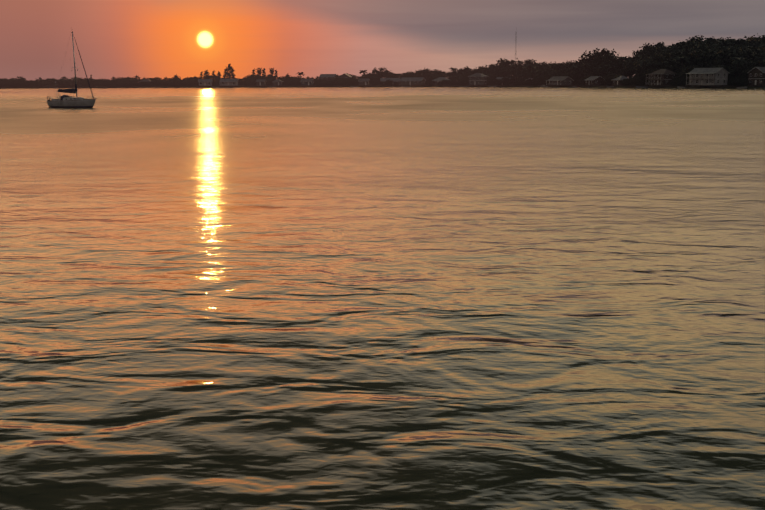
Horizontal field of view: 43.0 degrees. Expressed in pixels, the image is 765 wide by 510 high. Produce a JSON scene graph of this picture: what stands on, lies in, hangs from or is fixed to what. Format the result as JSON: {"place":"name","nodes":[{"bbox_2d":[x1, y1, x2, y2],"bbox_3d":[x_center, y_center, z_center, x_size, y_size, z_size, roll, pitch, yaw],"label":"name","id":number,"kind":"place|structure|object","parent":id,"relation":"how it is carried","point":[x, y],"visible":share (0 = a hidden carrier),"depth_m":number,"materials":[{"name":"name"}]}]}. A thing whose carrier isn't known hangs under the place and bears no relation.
{"place":"outdoors","nodes":[
{"label":"outdoors","id":0,"kind":"place"},
{"bbox_2d":[0,87,764,509],"bbox_3d":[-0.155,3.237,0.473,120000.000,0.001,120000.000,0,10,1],"label":"water","id":1,"kind":"structure","parent":0,"point":[384,299],"depth_m":14.85,"materials":[{"name":"grey liquid"}]},
{"bbox_2d":[47,28,112,107],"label":"sailboat","id":2,"kind":"object","parent":1,"relation":"on","point":[65,101],"visible":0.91,"depth_m":131.12,"materials":[{"name":"white"}]},
{"bbox_2d":[711,85,739,87],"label":"dock","id":3,"kind":"object","parent":1,"relation":"in","point":[714,86],"visible":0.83,"depth_m":417.11,"materials":[{"name":"brown wood"}]},
{"bbox_2d":[0,84,764,87],"bbox_3d":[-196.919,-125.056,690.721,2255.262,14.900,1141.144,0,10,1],"label":"shore land","id":4,"kind":"structure","parent":0,"point":[665,86],"depth_m":652.66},
{"bbox_2d":[7,82,18,87],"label":"tree","id":5,"kind":"object","parent":4,"relation":"on","point":[14,84],"visible":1,"depth_m":660.22,"materials":[{"name":"green plant"}]},
{"bbox_2d":[19,82,27,86],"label":"tree","id":6,"kind":"object","parent":4,"relation":"on","point":[20,83],"visible":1,"depth_m":662.72,"materials":[{"name":"green plant"}]},
{"bbox_2d":[26,82,35,86],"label":"tree","id":7,"kind":"object","parent":4,"relation":"on","point":[32,85],"visible":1,"depth_m":663.86,"materials":[{"name":"green plant"}]},
{"bbox_2d":[34,82,42,87],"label":"tree","id":8,"kind":"object","parent":4,"relation":"on","point":[38,84],"visible":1,"depth_m":662.14,"materials":[{"name":"green plant"}]},
{"bbox_2d":[58,82,66,86],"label":"tree","id":9,"kind":"object","parent":4,"relation":"on","point":[62,84],"visible":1,"depth_m":662.23,"materials":[{"name":"green plant"}]},
{"bbox_2d":[66,81,74,86],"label":"tree","id":10,"kind":"object","parent":4,"relation":"on","point":[69,84],"visible":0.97,"depth_m":664.31,"materials":[{"name":"green plant"}]},
{"bbox_2d":[119,82,130,86],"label":"tree","id":11,"kind":"object","parent":4,"relation":"on","point":[125,84],"visible":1,"depth_m":664.08,"materials":[{"name":"green plant"}]},
{"bbox_2d":[122,76,132,79],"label":"tree","id":12,"kind":"object","parent":4,"relation":"on","point":[127,77],"visible":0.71,"depth_m":707.59,"materials":[{"name":"green plant"}]},
{"bbox_2d":[156,81,163,86],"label":"tree","id":13,"kind":"object","parent":4,"relation":"on","point":[159,83],"visible":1,"depth_m":667.06,"materials":[{"name":"green plant"}]},
{"bbox_2d":[171,80,182,86],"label":"tree","id":14,"kind":"object","parent":4,"relation":"on","point":[177,83],"visible":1,"depth_m":669.11,"materials":[{"name":"green plant"}]},
{"bbox_2d":[198,79,212,86],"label":"house","id":15,"kind":"structure","parent":4,"relation":"on","point":[205,82],"depth_m":667.39,"materials":[{"name":"grey wood"}]},
{"bbox_2d":[204,70,209,78],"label":"tree","id":16,"kind":"object","parent":4,"relation":"on","point":[206,74],"visible":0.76,"depth_m":707.11,"materials":[{"name":"green plant"}]},
{"bbox_2d":[219,79,238,86],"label":"house","id":17,"kind":"structure","parent":4,"relation":"on","point":[228,82],"depth_m":667.11,"materials":[{"name":"grey wood"}]},
{"bbox_2d":[224,63,233,78],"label":"tree","id":18,"kind":"object","parent":4,"relation":"on","point":[229,67],"visible":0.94,"depth_m":704.44,"materials":[{"name":"green plant"}]},
{"bbox_2d":[250,70,255,78],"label":"tree","id":19,"kind":"object","parent":4,"relation":"on","point":[252,73],"visible":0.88,"depth_m":702.70,"materials":[{"name":"green plant"}]},
{"bbox_2d":[255,68,261,78],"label":"tree","id":20,"kind":"object","parent":4,"relation":"on","point":[257,72],"visible":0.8,"depth_m":705.35,"materials":[{"name":"green plant"}]},
{"bbox_2d":[256,79,266,86],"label":"house","id":21,"kind":"structure","parent":4,"relation":"on","point":[260,82],"depth_m":666.80,"materials":[{"name":"grey wood"}]},
{"bbox_2d":[257,75,270,79],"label":"tree","id":22,"kind":"object","parent":4,"relation":"on","point":[265,77],"visible":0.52,"depth_m":700.17,"materials":[{"name":"green plant"}]},
{"bbox_2d":[268,67,275,78],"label":"tree","id":23,"kind":"object","parent":4,"relation":"on","point":[270,72],"visible":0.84,"depth_m":701.91,"materials":[{"name":"green plant"}]},
{"bbox_2d":[272,79,282,86],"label":"house","id":24,"kind":"structure","parent":4,"relation":"on","point":[277,82],"depth_m":665.71,"materials":[{"name":"grey wood"}]},
{"bbox_2d":[300,79,314,86],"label":"house","id":25,"kind":"structure","parent":4,"relation":"on","point":[307,82],"depth_m":660.03,"materials":[{"name":"grey wood"}]},
{"bbox_2d":[318,81,329,85],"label":"tree","id":26,"kind":"object","parent":4,"relation":"on","point":[324,83],"visible":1,"depth_m":658.64,"materials":[{"name":"green plant"}]},
{"bbox_2d":[319,74,336,85],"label":"house","id":27,"kind":"structure","parent":4,"relation":"on","point":[328,77],"depth_m":682.40,"materials":[{"name":"grey glass"}]},
{"bbox_2d":[339,73,351,77],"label":"house","id":28,"kind":"structure","parent":4,"relation":"on","point":[345,75],"depth_m":683.15,"materials":[{"name":"grey glass"}]},
{"bbox_2d":[358,78,369,86],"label":"house","id":29,"kind":"structure","parent":4,"relation":"on","point":[363,81],"depth_m":651.00,"materials":[{"name":"grey wood"}]},
{"bbox_2d":[368,68,378,75],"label":"tree","id":30,"kind":"object","parent":4,"relation":"on","point":[375,71],"visible":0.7,"depth_m":693.05,"materials":[{"name":"green plant"}]},
{"bbox_2d":[376,67,390,77],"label":"tree","id":31,"kind":"object","parent":4,"relation":"on","point":[384,73],"visible":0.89,"depth_m":692.27,"materials":[{"name":"green plant"}]},
{"bbox_2d":[380,78,399,84],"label":"house","id":32,"kind":"structure","parent":4,"relation":"on","point":[395,80],"depth_m":661.13,"materials":[{"name":"grey glass"}]},
{"bbox_2d":[388,73,398,77],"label":"tree","id":33,"kind":"object","parent":4,"relation":"on","point":[394,75],"visible":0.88,"depth_m":677.97,"materials":[{"name":"green plant"}]},
{"bbox_2d":[400,71,417,78],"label":"tree","id":34,"kind":"object","parent":4,"relation":"on","point":[410,74],"visible":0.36,"depth_m":673.37,"materials":[{"name":"green plant"}]},
{"bbox_2d":[399,77,425,86],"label":"house","id":35,"kind":"structure","parent":4,"relation":"on","point":[412,81],"depth_m":644.78,"materials":[{"name":"grey wood"}]},
{"bbox_2d":[415,68,434,73],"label":"tree","id":36,"kind":"object","parent":4,"relation":"on","point":[427,70],"visible":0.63,"depth_m":683.29,"materials":[{"name":"green plant"}]},
{"bbox_2d":[425,80,433,85],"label":"tree","id":37,"kind":"object","parent":4,"relation":"on","point":[429,83],"visible":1,"depth_m":641.15,"materials":[{"name":"green plant"}]},
{"bbox_2d":[432,77,446,84],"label":"house","id":38,"kind":"structure","parent":4,"relation":"on","point":[437,80],"depth_m":642.19,"materials":[{"name":"grey glass"}]},
{"bbox_2d":[436,70,447,77],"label":"tree","id":39,"kind":"object","parent":4,"relation":"on","point":[442,72],"visible":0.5,"depth_m":677.41,"materials":[{"name":"green plant"}]},
{"bbox_2d":[444,71,455,77],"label":"tree","id":40,"kind":"object","parent":4,"relation":"on","point":[450,74],"visible":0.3,"depth_m":672.38,"materials":[{"name":"green plant"}]},
{"bbox_2d":[448,67,458,79],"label":"palm tree","id":41,"kind":"object","parent":4,"relation":"on","point":[453,69],"visible":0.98,"depth_m":647.41,"materials":[{"name":"green plant"}]},
{"bbox_2d":[455,71,466,77],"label":"tree","id":42,"kind":"object","parent":4,"relation":"on","point":[458,73],"visible":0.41,"depth_m":649.68,"materials":[{"name":"green plant"}]},
{"bbox_2d":[458,67,472,71],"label":"tree","id":43,"kind":"object","parent":4,"relation":"on","point":[463,68],"visible":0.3,"depth_m":668.45,"materials":[{"name":"green plant"}]},
{"bbox_2d":[463,72,474,78],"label":"tree","id":44,"kind":"object","parent":4,"relation":"on","point":[468,74],"visible":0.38,"depth_m":633.08,"materials":[{"name":"green plant"}]},
{"bbox_2d":[468,73,487,85],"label":"house","id":45,"kind":"structure","parent":4,"relation":"on","point":[478,79],"depth_m":609.25,"materials":[{"name":"grey wood"}]},
{"bbox_2d":[473,65,484,71],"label":"tree","id":46,"kind":"object","parent":4,"relation":"on","point":[477,69],"visible":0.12,"depth_m":658.77,"materials":[{"name":"green plant"}]},
{"bbox_2d":[476,71,493,78],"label":"tree","id":47,"kind":"object","parent":4,"relation":"on","point":[489,74],"visible":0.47,"depth_m":624.10,"materials":[{"name":"green plant"}]},
{"bbox_2d":[478,67,499,77],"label":"tree","id":48,"kind":"object","parent":4,"relation":"on","point":[485,69],"visible":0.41,"depth_m":637.59,"materials":[{"name":"green plant"}]},
{"bbox_2d":[487,79,494,84],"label":"bush","id":49,"kind":"object","parent":4,"relation":"on","point":[490,81],"visible":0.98,"depth_m":610.46,"materials":[{"name":"green plant"}]},
{"bbox_2d":[493,79,502,85],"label":"bush","id":50,"kind":"object","parent":4,"relation":"on","point":[497,81],"visible":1,"depth_m":607.94,"materials":[{"name":"green plant"}]},
{"bbox_2d":[492,65,509,73],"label":"tree","id":51,"kind":"object","parent":4,"relation":"on","point":[500,68],"visible":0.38,"depth_m":647.17,"materials":[{"name":"green plant"}]},
{"bbox_2d":[488,60,520,75],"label":"tree","id":52,"kind":"object","parent":4,"relation":"on","point":[509,63],"visible":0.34,"depth_m":651.74,"materials":[{"name":"green plant"}]},
{"bbox_2d":[506,75,513,85],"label":"tree","id":53,"kind":"object","parent":4,"relation":"on","point":[509,78],"visible":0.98,"depth_m":606.11,"materials":[{"name":"green plant"}]},
{"bbox_2d":[513,64,525,77],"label":"tree","id":54,"kind":"object","parent":4,"relation":"on","point":[522,67],"visible":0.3,"depth_m":627.49,"materials":[{"name":"green plant"}]},
{"bbox_2d":[515,79,525,85],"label":"bush","id":55,"kind":"object","parent":4,"relation":"on","point":[520,82],"visible":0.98,"depth_m":592.38,"materials":[{"name":"green plant"}]},
{"bbox_2d":[516,60,536,68],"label":"tree","id":56,"kind":"object","parent":4,"relation":"on","point":[523,62],"visible":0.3,"depth_m":627.65,"materials":[{"name":"green plant"}]},
{"bbox_2d":[525,79,532,85],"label":"bush","id":57,"kind":"object","parent":4,"relation":"on","point":[530,81],"visible":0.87,"depth_m":586.76,"materials":[{"name":"green plant"}]},
{"bbox_2d":[523,59,539,68],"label":"tree","id":58,"kind":"object","parent":4,"relation":"on","point":[533,63],"visible":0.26,"depth_m":626.75,"materials":[{"name":"green plant"}]},
{"bbox_2d":[542,72,560,85],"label":"tree","id":59,"kind":"object","parent":4,"relation":"on","point":[550,76],"visible":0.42,"depth_m":563.05,"materials":[{"name":"green plant"}]},
{"bbox_2d":[547,60,570,72],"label":"tree","id":60,"kind":"object","parent":4,"relation":"on","point":[558,64],"visible":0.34,"depth_m":574.13,"materials":[{"name":"green plant"}]},
{"bbox_2d":[546,76,573,86],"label":"house","id":61,"kind":"structure","parent":4,"relation":"on","point":[561,80],"depth_m":542.12,"materials":[{"name":"grey wood"}]},
{"bbox_2d":[552,71,567,85],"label":"tree","id":62,"kind":"object","parent":4,"relation":"on","point":[562,73],"visible":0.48,"depth_m":558.09,"materials":[{"name":"green plant"}]},
{"bbox_2d":[575,79,584,85],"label":"bush","id":63,"kind":"object","parent":4,"relation":"on","point":[579,81],"visible":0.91,"depth_m":541.22,"materials":[{"name":"green plant"}]},
{"bbox_2d":[572,61,601,73],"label":"tree","id":64,"kind":"object","parent":4,"relation":"on","point":[583,69],"visible":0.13,"depth_m":559.98,"materials":[{"name":"green plant"}]},
{"bbox_2d":[585,76,604,86],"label":"house","id":65,"kind":"structure","parent":4,"relation":"on","point":[592,80],"depth_m":527.73,"materials":[{"name":"grey wood"}]},
{"bbox_2d":[570,51,622,69],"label":"tree","id":66,"kind":"object","parent":4,"relation":"on","point":[594,58],"visible":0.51,"depth_m":557.00,"materials":[{"name":"green plant"}]},
{"bbox_2d":[598,79,611,86],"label":"bush","id":67,"kind":"object","parent":4,"relation":"on","point":[605,82],"visible":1,"depth_m":511.80,"materials":[{"name":"green plant"}]},
{"bbox_2d":[592,52,620,67],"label":"tree","id":68,"kind":"object","parent":4,"relation":"on","point":[610,57],"visible":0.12,"depth_m":553.70,"materials":[{"name":"green plant"}]},
{"bbox_2d":[603,73,623,85],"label":"tree","id":69,"kind":"object","parent":4,"relation":"on","point":[610,76],"visible":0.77,"depth_m":511.10,"materials":[{"name":"green plant"}]},
{"bbox_2d":[603,57,629,68],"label":"tree","id":70,"kind":"object","parent":4,"relation":"on","point":[614,61],"visible":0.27,"depth_m":544.38,"materials":[{"name":"green plant"}]},
{"bbox_2d":[612,76,627,85],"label":"house","id":71,"kind":"structure","parent":4,"relation":"on","point":[618,81],"depth_m":500.72,"materials":[{"name":"grey wood"}]},
{"bbox_2d":[624,78,630,85],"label":"bush","id":72,"kind":"object","parent":4,"relation":"on","point":[626,81],"visible":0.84,"depth_m":486.45,"materials":[{"name":"green plant"}]},
{"bbox_2d":[616,53,646,67],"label":"tree","id":73,"kind":"object","parent":4,"relation":"on","point":[632,58],"visible":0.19,"depth_m":537.31,"materials":[{"name":"green plant"}]},
{"bbox_2d":[628,78,642,85],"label":"bush","id":74,"kind":"object","parent":4,"relation":"on","point":[633,80],"visible":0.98,"depth_m":481.77,"materials":[{"name":"green plant"}]},
{"bbox_2d":[623,55,654,72],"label":"tree","id":75,"kind":"object","parent":4,"relation":"on","point":[635,60],"visible":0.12,"depth_m":518.37,"materials":[{"name":"green plant"}]},
{"bbox_2d":[631,69,647,85],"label":"tree","id":76,"kind":"object","parent":4,"relation":"on","point":[638,72],"visible":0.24,"depth_m":496.05,"materials":[{"name":"green plant"}]},
{"bbox_2d":[634,80,644,85],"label":"bush","id":77,"kind":"object","parent":4,"relation":"on","point":[637,83],"visible":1,"depth_m":480.08,"materials":[{"name":"green plant"}]},
{"bbox_2d":[635,44,655,52],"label":"tree","id":78,"kind":"object","parent":4,"relation":"on","point":[642,46],"visible":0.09,"depth_m":621.76,"materials":[{"name":"green plant"}]},
{"bbox_2d":[633,44,664,55],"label":"tree","id":79,"kind":"object","parent":4,"relation":"on","point":[654,47],"visible":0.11,"depth_m":598.98,"materials":[{"name":"green plant"}]},
{"bbox_2d":[640,48,659,54],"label":"tree","id":80,"kind":"object","parent":4,"relation":"on","point":[654,50],"visible":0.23,"depth_m":570.82,"materials":[{"name":"green plant"}]},
{"bbox_2d":[640,67,661,85],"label":"tree","id":81,"kind":"object","parent":4,"relation":"on","point":[651,70],"visible":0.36,"depth_m":488.68,"materials":[{"name":"green plant"}]},
{"bbox_2d":[639,49,677,68],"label":"tree","id":82,"kind":"object","parent":4,"relation":"on","point":[657,60],"visible":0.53,"depth_m":494.33,"materials":[{"name":"green plant"}]},
{"bbox_2d":[645,69,676,86],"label":"house","id":83,"kind":"structure","parent":4,"relation":"on","point":[660,77],"depth_m":469.95,"materials":[{"name":"grey wood"}]},
{"bbox_2d":[656,41,673,46],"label":"tree","id":84,"kind":"object","parent":4,"relation":"on","point":[662,44],"visible":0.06,"depth_m":633.91,"materials":[{"name":"green plant"}]},
{"bbox_2d":[662,37,708,50],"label":"tree","id":85,"kind":"object","parent":4,"relation":"on","point":[692,42],"visible":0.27,"depth_m":564.31,"materials":[{"name":"green plant"}]},
{"bbox_2d":[676,48,696,54],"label":"tree","id":86,"kind":"object","parent":4,"relation":"on","point":[683,50],"visible":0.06,"depth_m":538.17,"materials":[{"name":"green plant"}]},
{"bbox_2d":[675,67,701,78],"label":"tree","id":87,"kind":"object","parent":4,"relation":"on","point":[684,71],"visible":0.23,"depth_m":457.37,"materials":[{"name":"green plant"}]},
{"bbox_2d":[668,46,715,68],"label":"tree","id":88,"kind":"object","parent":4,"relation":"on","point":[699,61],"visible":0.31,"depth_m":475.88,"materials":[{"name":"green plant"}]},
{"bbox_2d":[679,35,712,46],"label":"tree","id":89,"kind":"object","parent":4,"relation":"on","point":[705,39],"visible":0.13,"depth_m":573.55,"materials":[{"name":"green plant"}]},
{"bbox_2d":[683,45,713,56],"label":"tree","id":90,"kind":"object","parent":4,"relation":"on","point":[699,48],"visible":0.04,"depth_m":503.84,"materials":[{"name":"green plant"}]},
{"bbox_2d":[688,43,721,48],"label":"tree","id":91,"kind":"object","parent":4,"relation":"on","point":[711,44],"visible":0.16,"depth_m":540.70,"materials":[{"name":"green plant"}]},
{"bbox_2d":[686,68,729,87],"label":"house","id":92,"kind":"structure","parent":4,"relation":"on","point":[707,77],"depth_m":429.96,"materials":[{"name":"grey wood"}]},
{"bbox_2d":[696,60,727,67],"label":"tree","id":93,"kind":"object","parent":4,"relation":"on","point":[703,66],"visible":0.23,"depth_m":465.24,"materials":[{"name":"green plant"}]},
{"bbox_2d":[710,64,728,68],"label":"tree","id":94,"kind":"object","parent":4,"relation":"on","point":[720,65],"visible":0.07,"depth_m":451.93,"materials":[{"name":"green plant"}]},
{"bbox_2d":[692,45,750,67],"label":"tree","id":95,"kind":"object","parent":4,"relation":"on","point":[720,55],"visible":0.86,"depth_m":461.36,"materials":[{"name":"green plant"}]},
{"bbox_2d":[716,66,745,79],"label":"tree","id":96,"kind":"object","parent":4,"relation":"on","point":[729,75],"visible":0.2,"depth_m":436.89,"materials":[{"name":"green plant"}]},
{"bbox_2d":[713,35,754,47],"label":"tree","id":97,"kind":"object","parent":4,"relation":"on","point":[724,41],"visible":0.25,"depth_m":549.65,"materials":[{"name":"green plant"}]},
{"bbox_2d":[726,78,743,85],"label":"bush","id":98,"kind":"object","parent":4,"relation":"on","point":[732,81],"visible":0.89,"depth_m":426.70,"materials":[{"name":"green plant"}]},
{"bbox_2d":[728,57,746,77],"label":"palm tree","id":99,"kind":"object","parent":4,"relation":"on","point":[738,61],"visible":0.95,"depth_m":435.67,"materials":[{"name":"green plant"}]},
{"bbox_2d":[729,54,757,77],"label":"tree","id":100,"kind":"object","parent":4,"relation":"on","point":[741,60],"visible":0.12,"depth_m":452.73,"materials":[{"name":"green plant"}]},
{"bbox_2d":[732,42,756,47],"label":"tree","id":101,"kind":"object","parent":4,"relation":"on","point":[742,44],"visible":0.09,"depth_m":539.99,"materials":[{"name":"green plant"}]},
{"bbox_2d":[736,38,754,46],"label":"tree","id":102,"kind":"object","parent":4,"relation":"on","point":[749,42],"visible":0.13,"depth_m":557.02,"materials":[{"name":"green plant"}]},
{"bbox_2d":[739,43,764,50],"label":"tree","id":103,"kind":"object","parent":4,"relation":"on","point":[755,46],"visible":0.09,"depth_m":492.96,"materials":[{"name":"green plant"}]},
{"bbox_2d":[741,47,764,56],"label":"tree","id":104,"kind":"object","parent":4,"relation":"on","point":[755,51],"visible":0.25,"depth_m":462.93,"materials":[{"name":"green plant"}]},
{"bbox_2d":[742,32,764,44],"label":"tree","id":105,"kind":"object","parent":4,"relation":"on","point":[757,38],"visible":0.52,"depth_m":556.06,"materials":[{"name":"green plant"}]},
{"bbox_2d":[748,67,764,86],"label":"house","id":106,"kind":"structure","parent":4,"relation":"on","point":[756,75],"depth_m":418.12,"materials":[{"name":"brown wood"}]},
{"bbox_2d":[754,38,764,45],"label":"tree","id":107,"kind":"object","parent":4,"relation":"on","point":[762,42],"visible":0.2,"depth_m":541.53,"materials":[{"name":"green plant"}]},
{"bbox_2d":[0,0,764,80],"label":"sky","id":108,"kind":"structure","parent":0,"point":[114,38],"materials":[{"name":"orange"}]}
]}

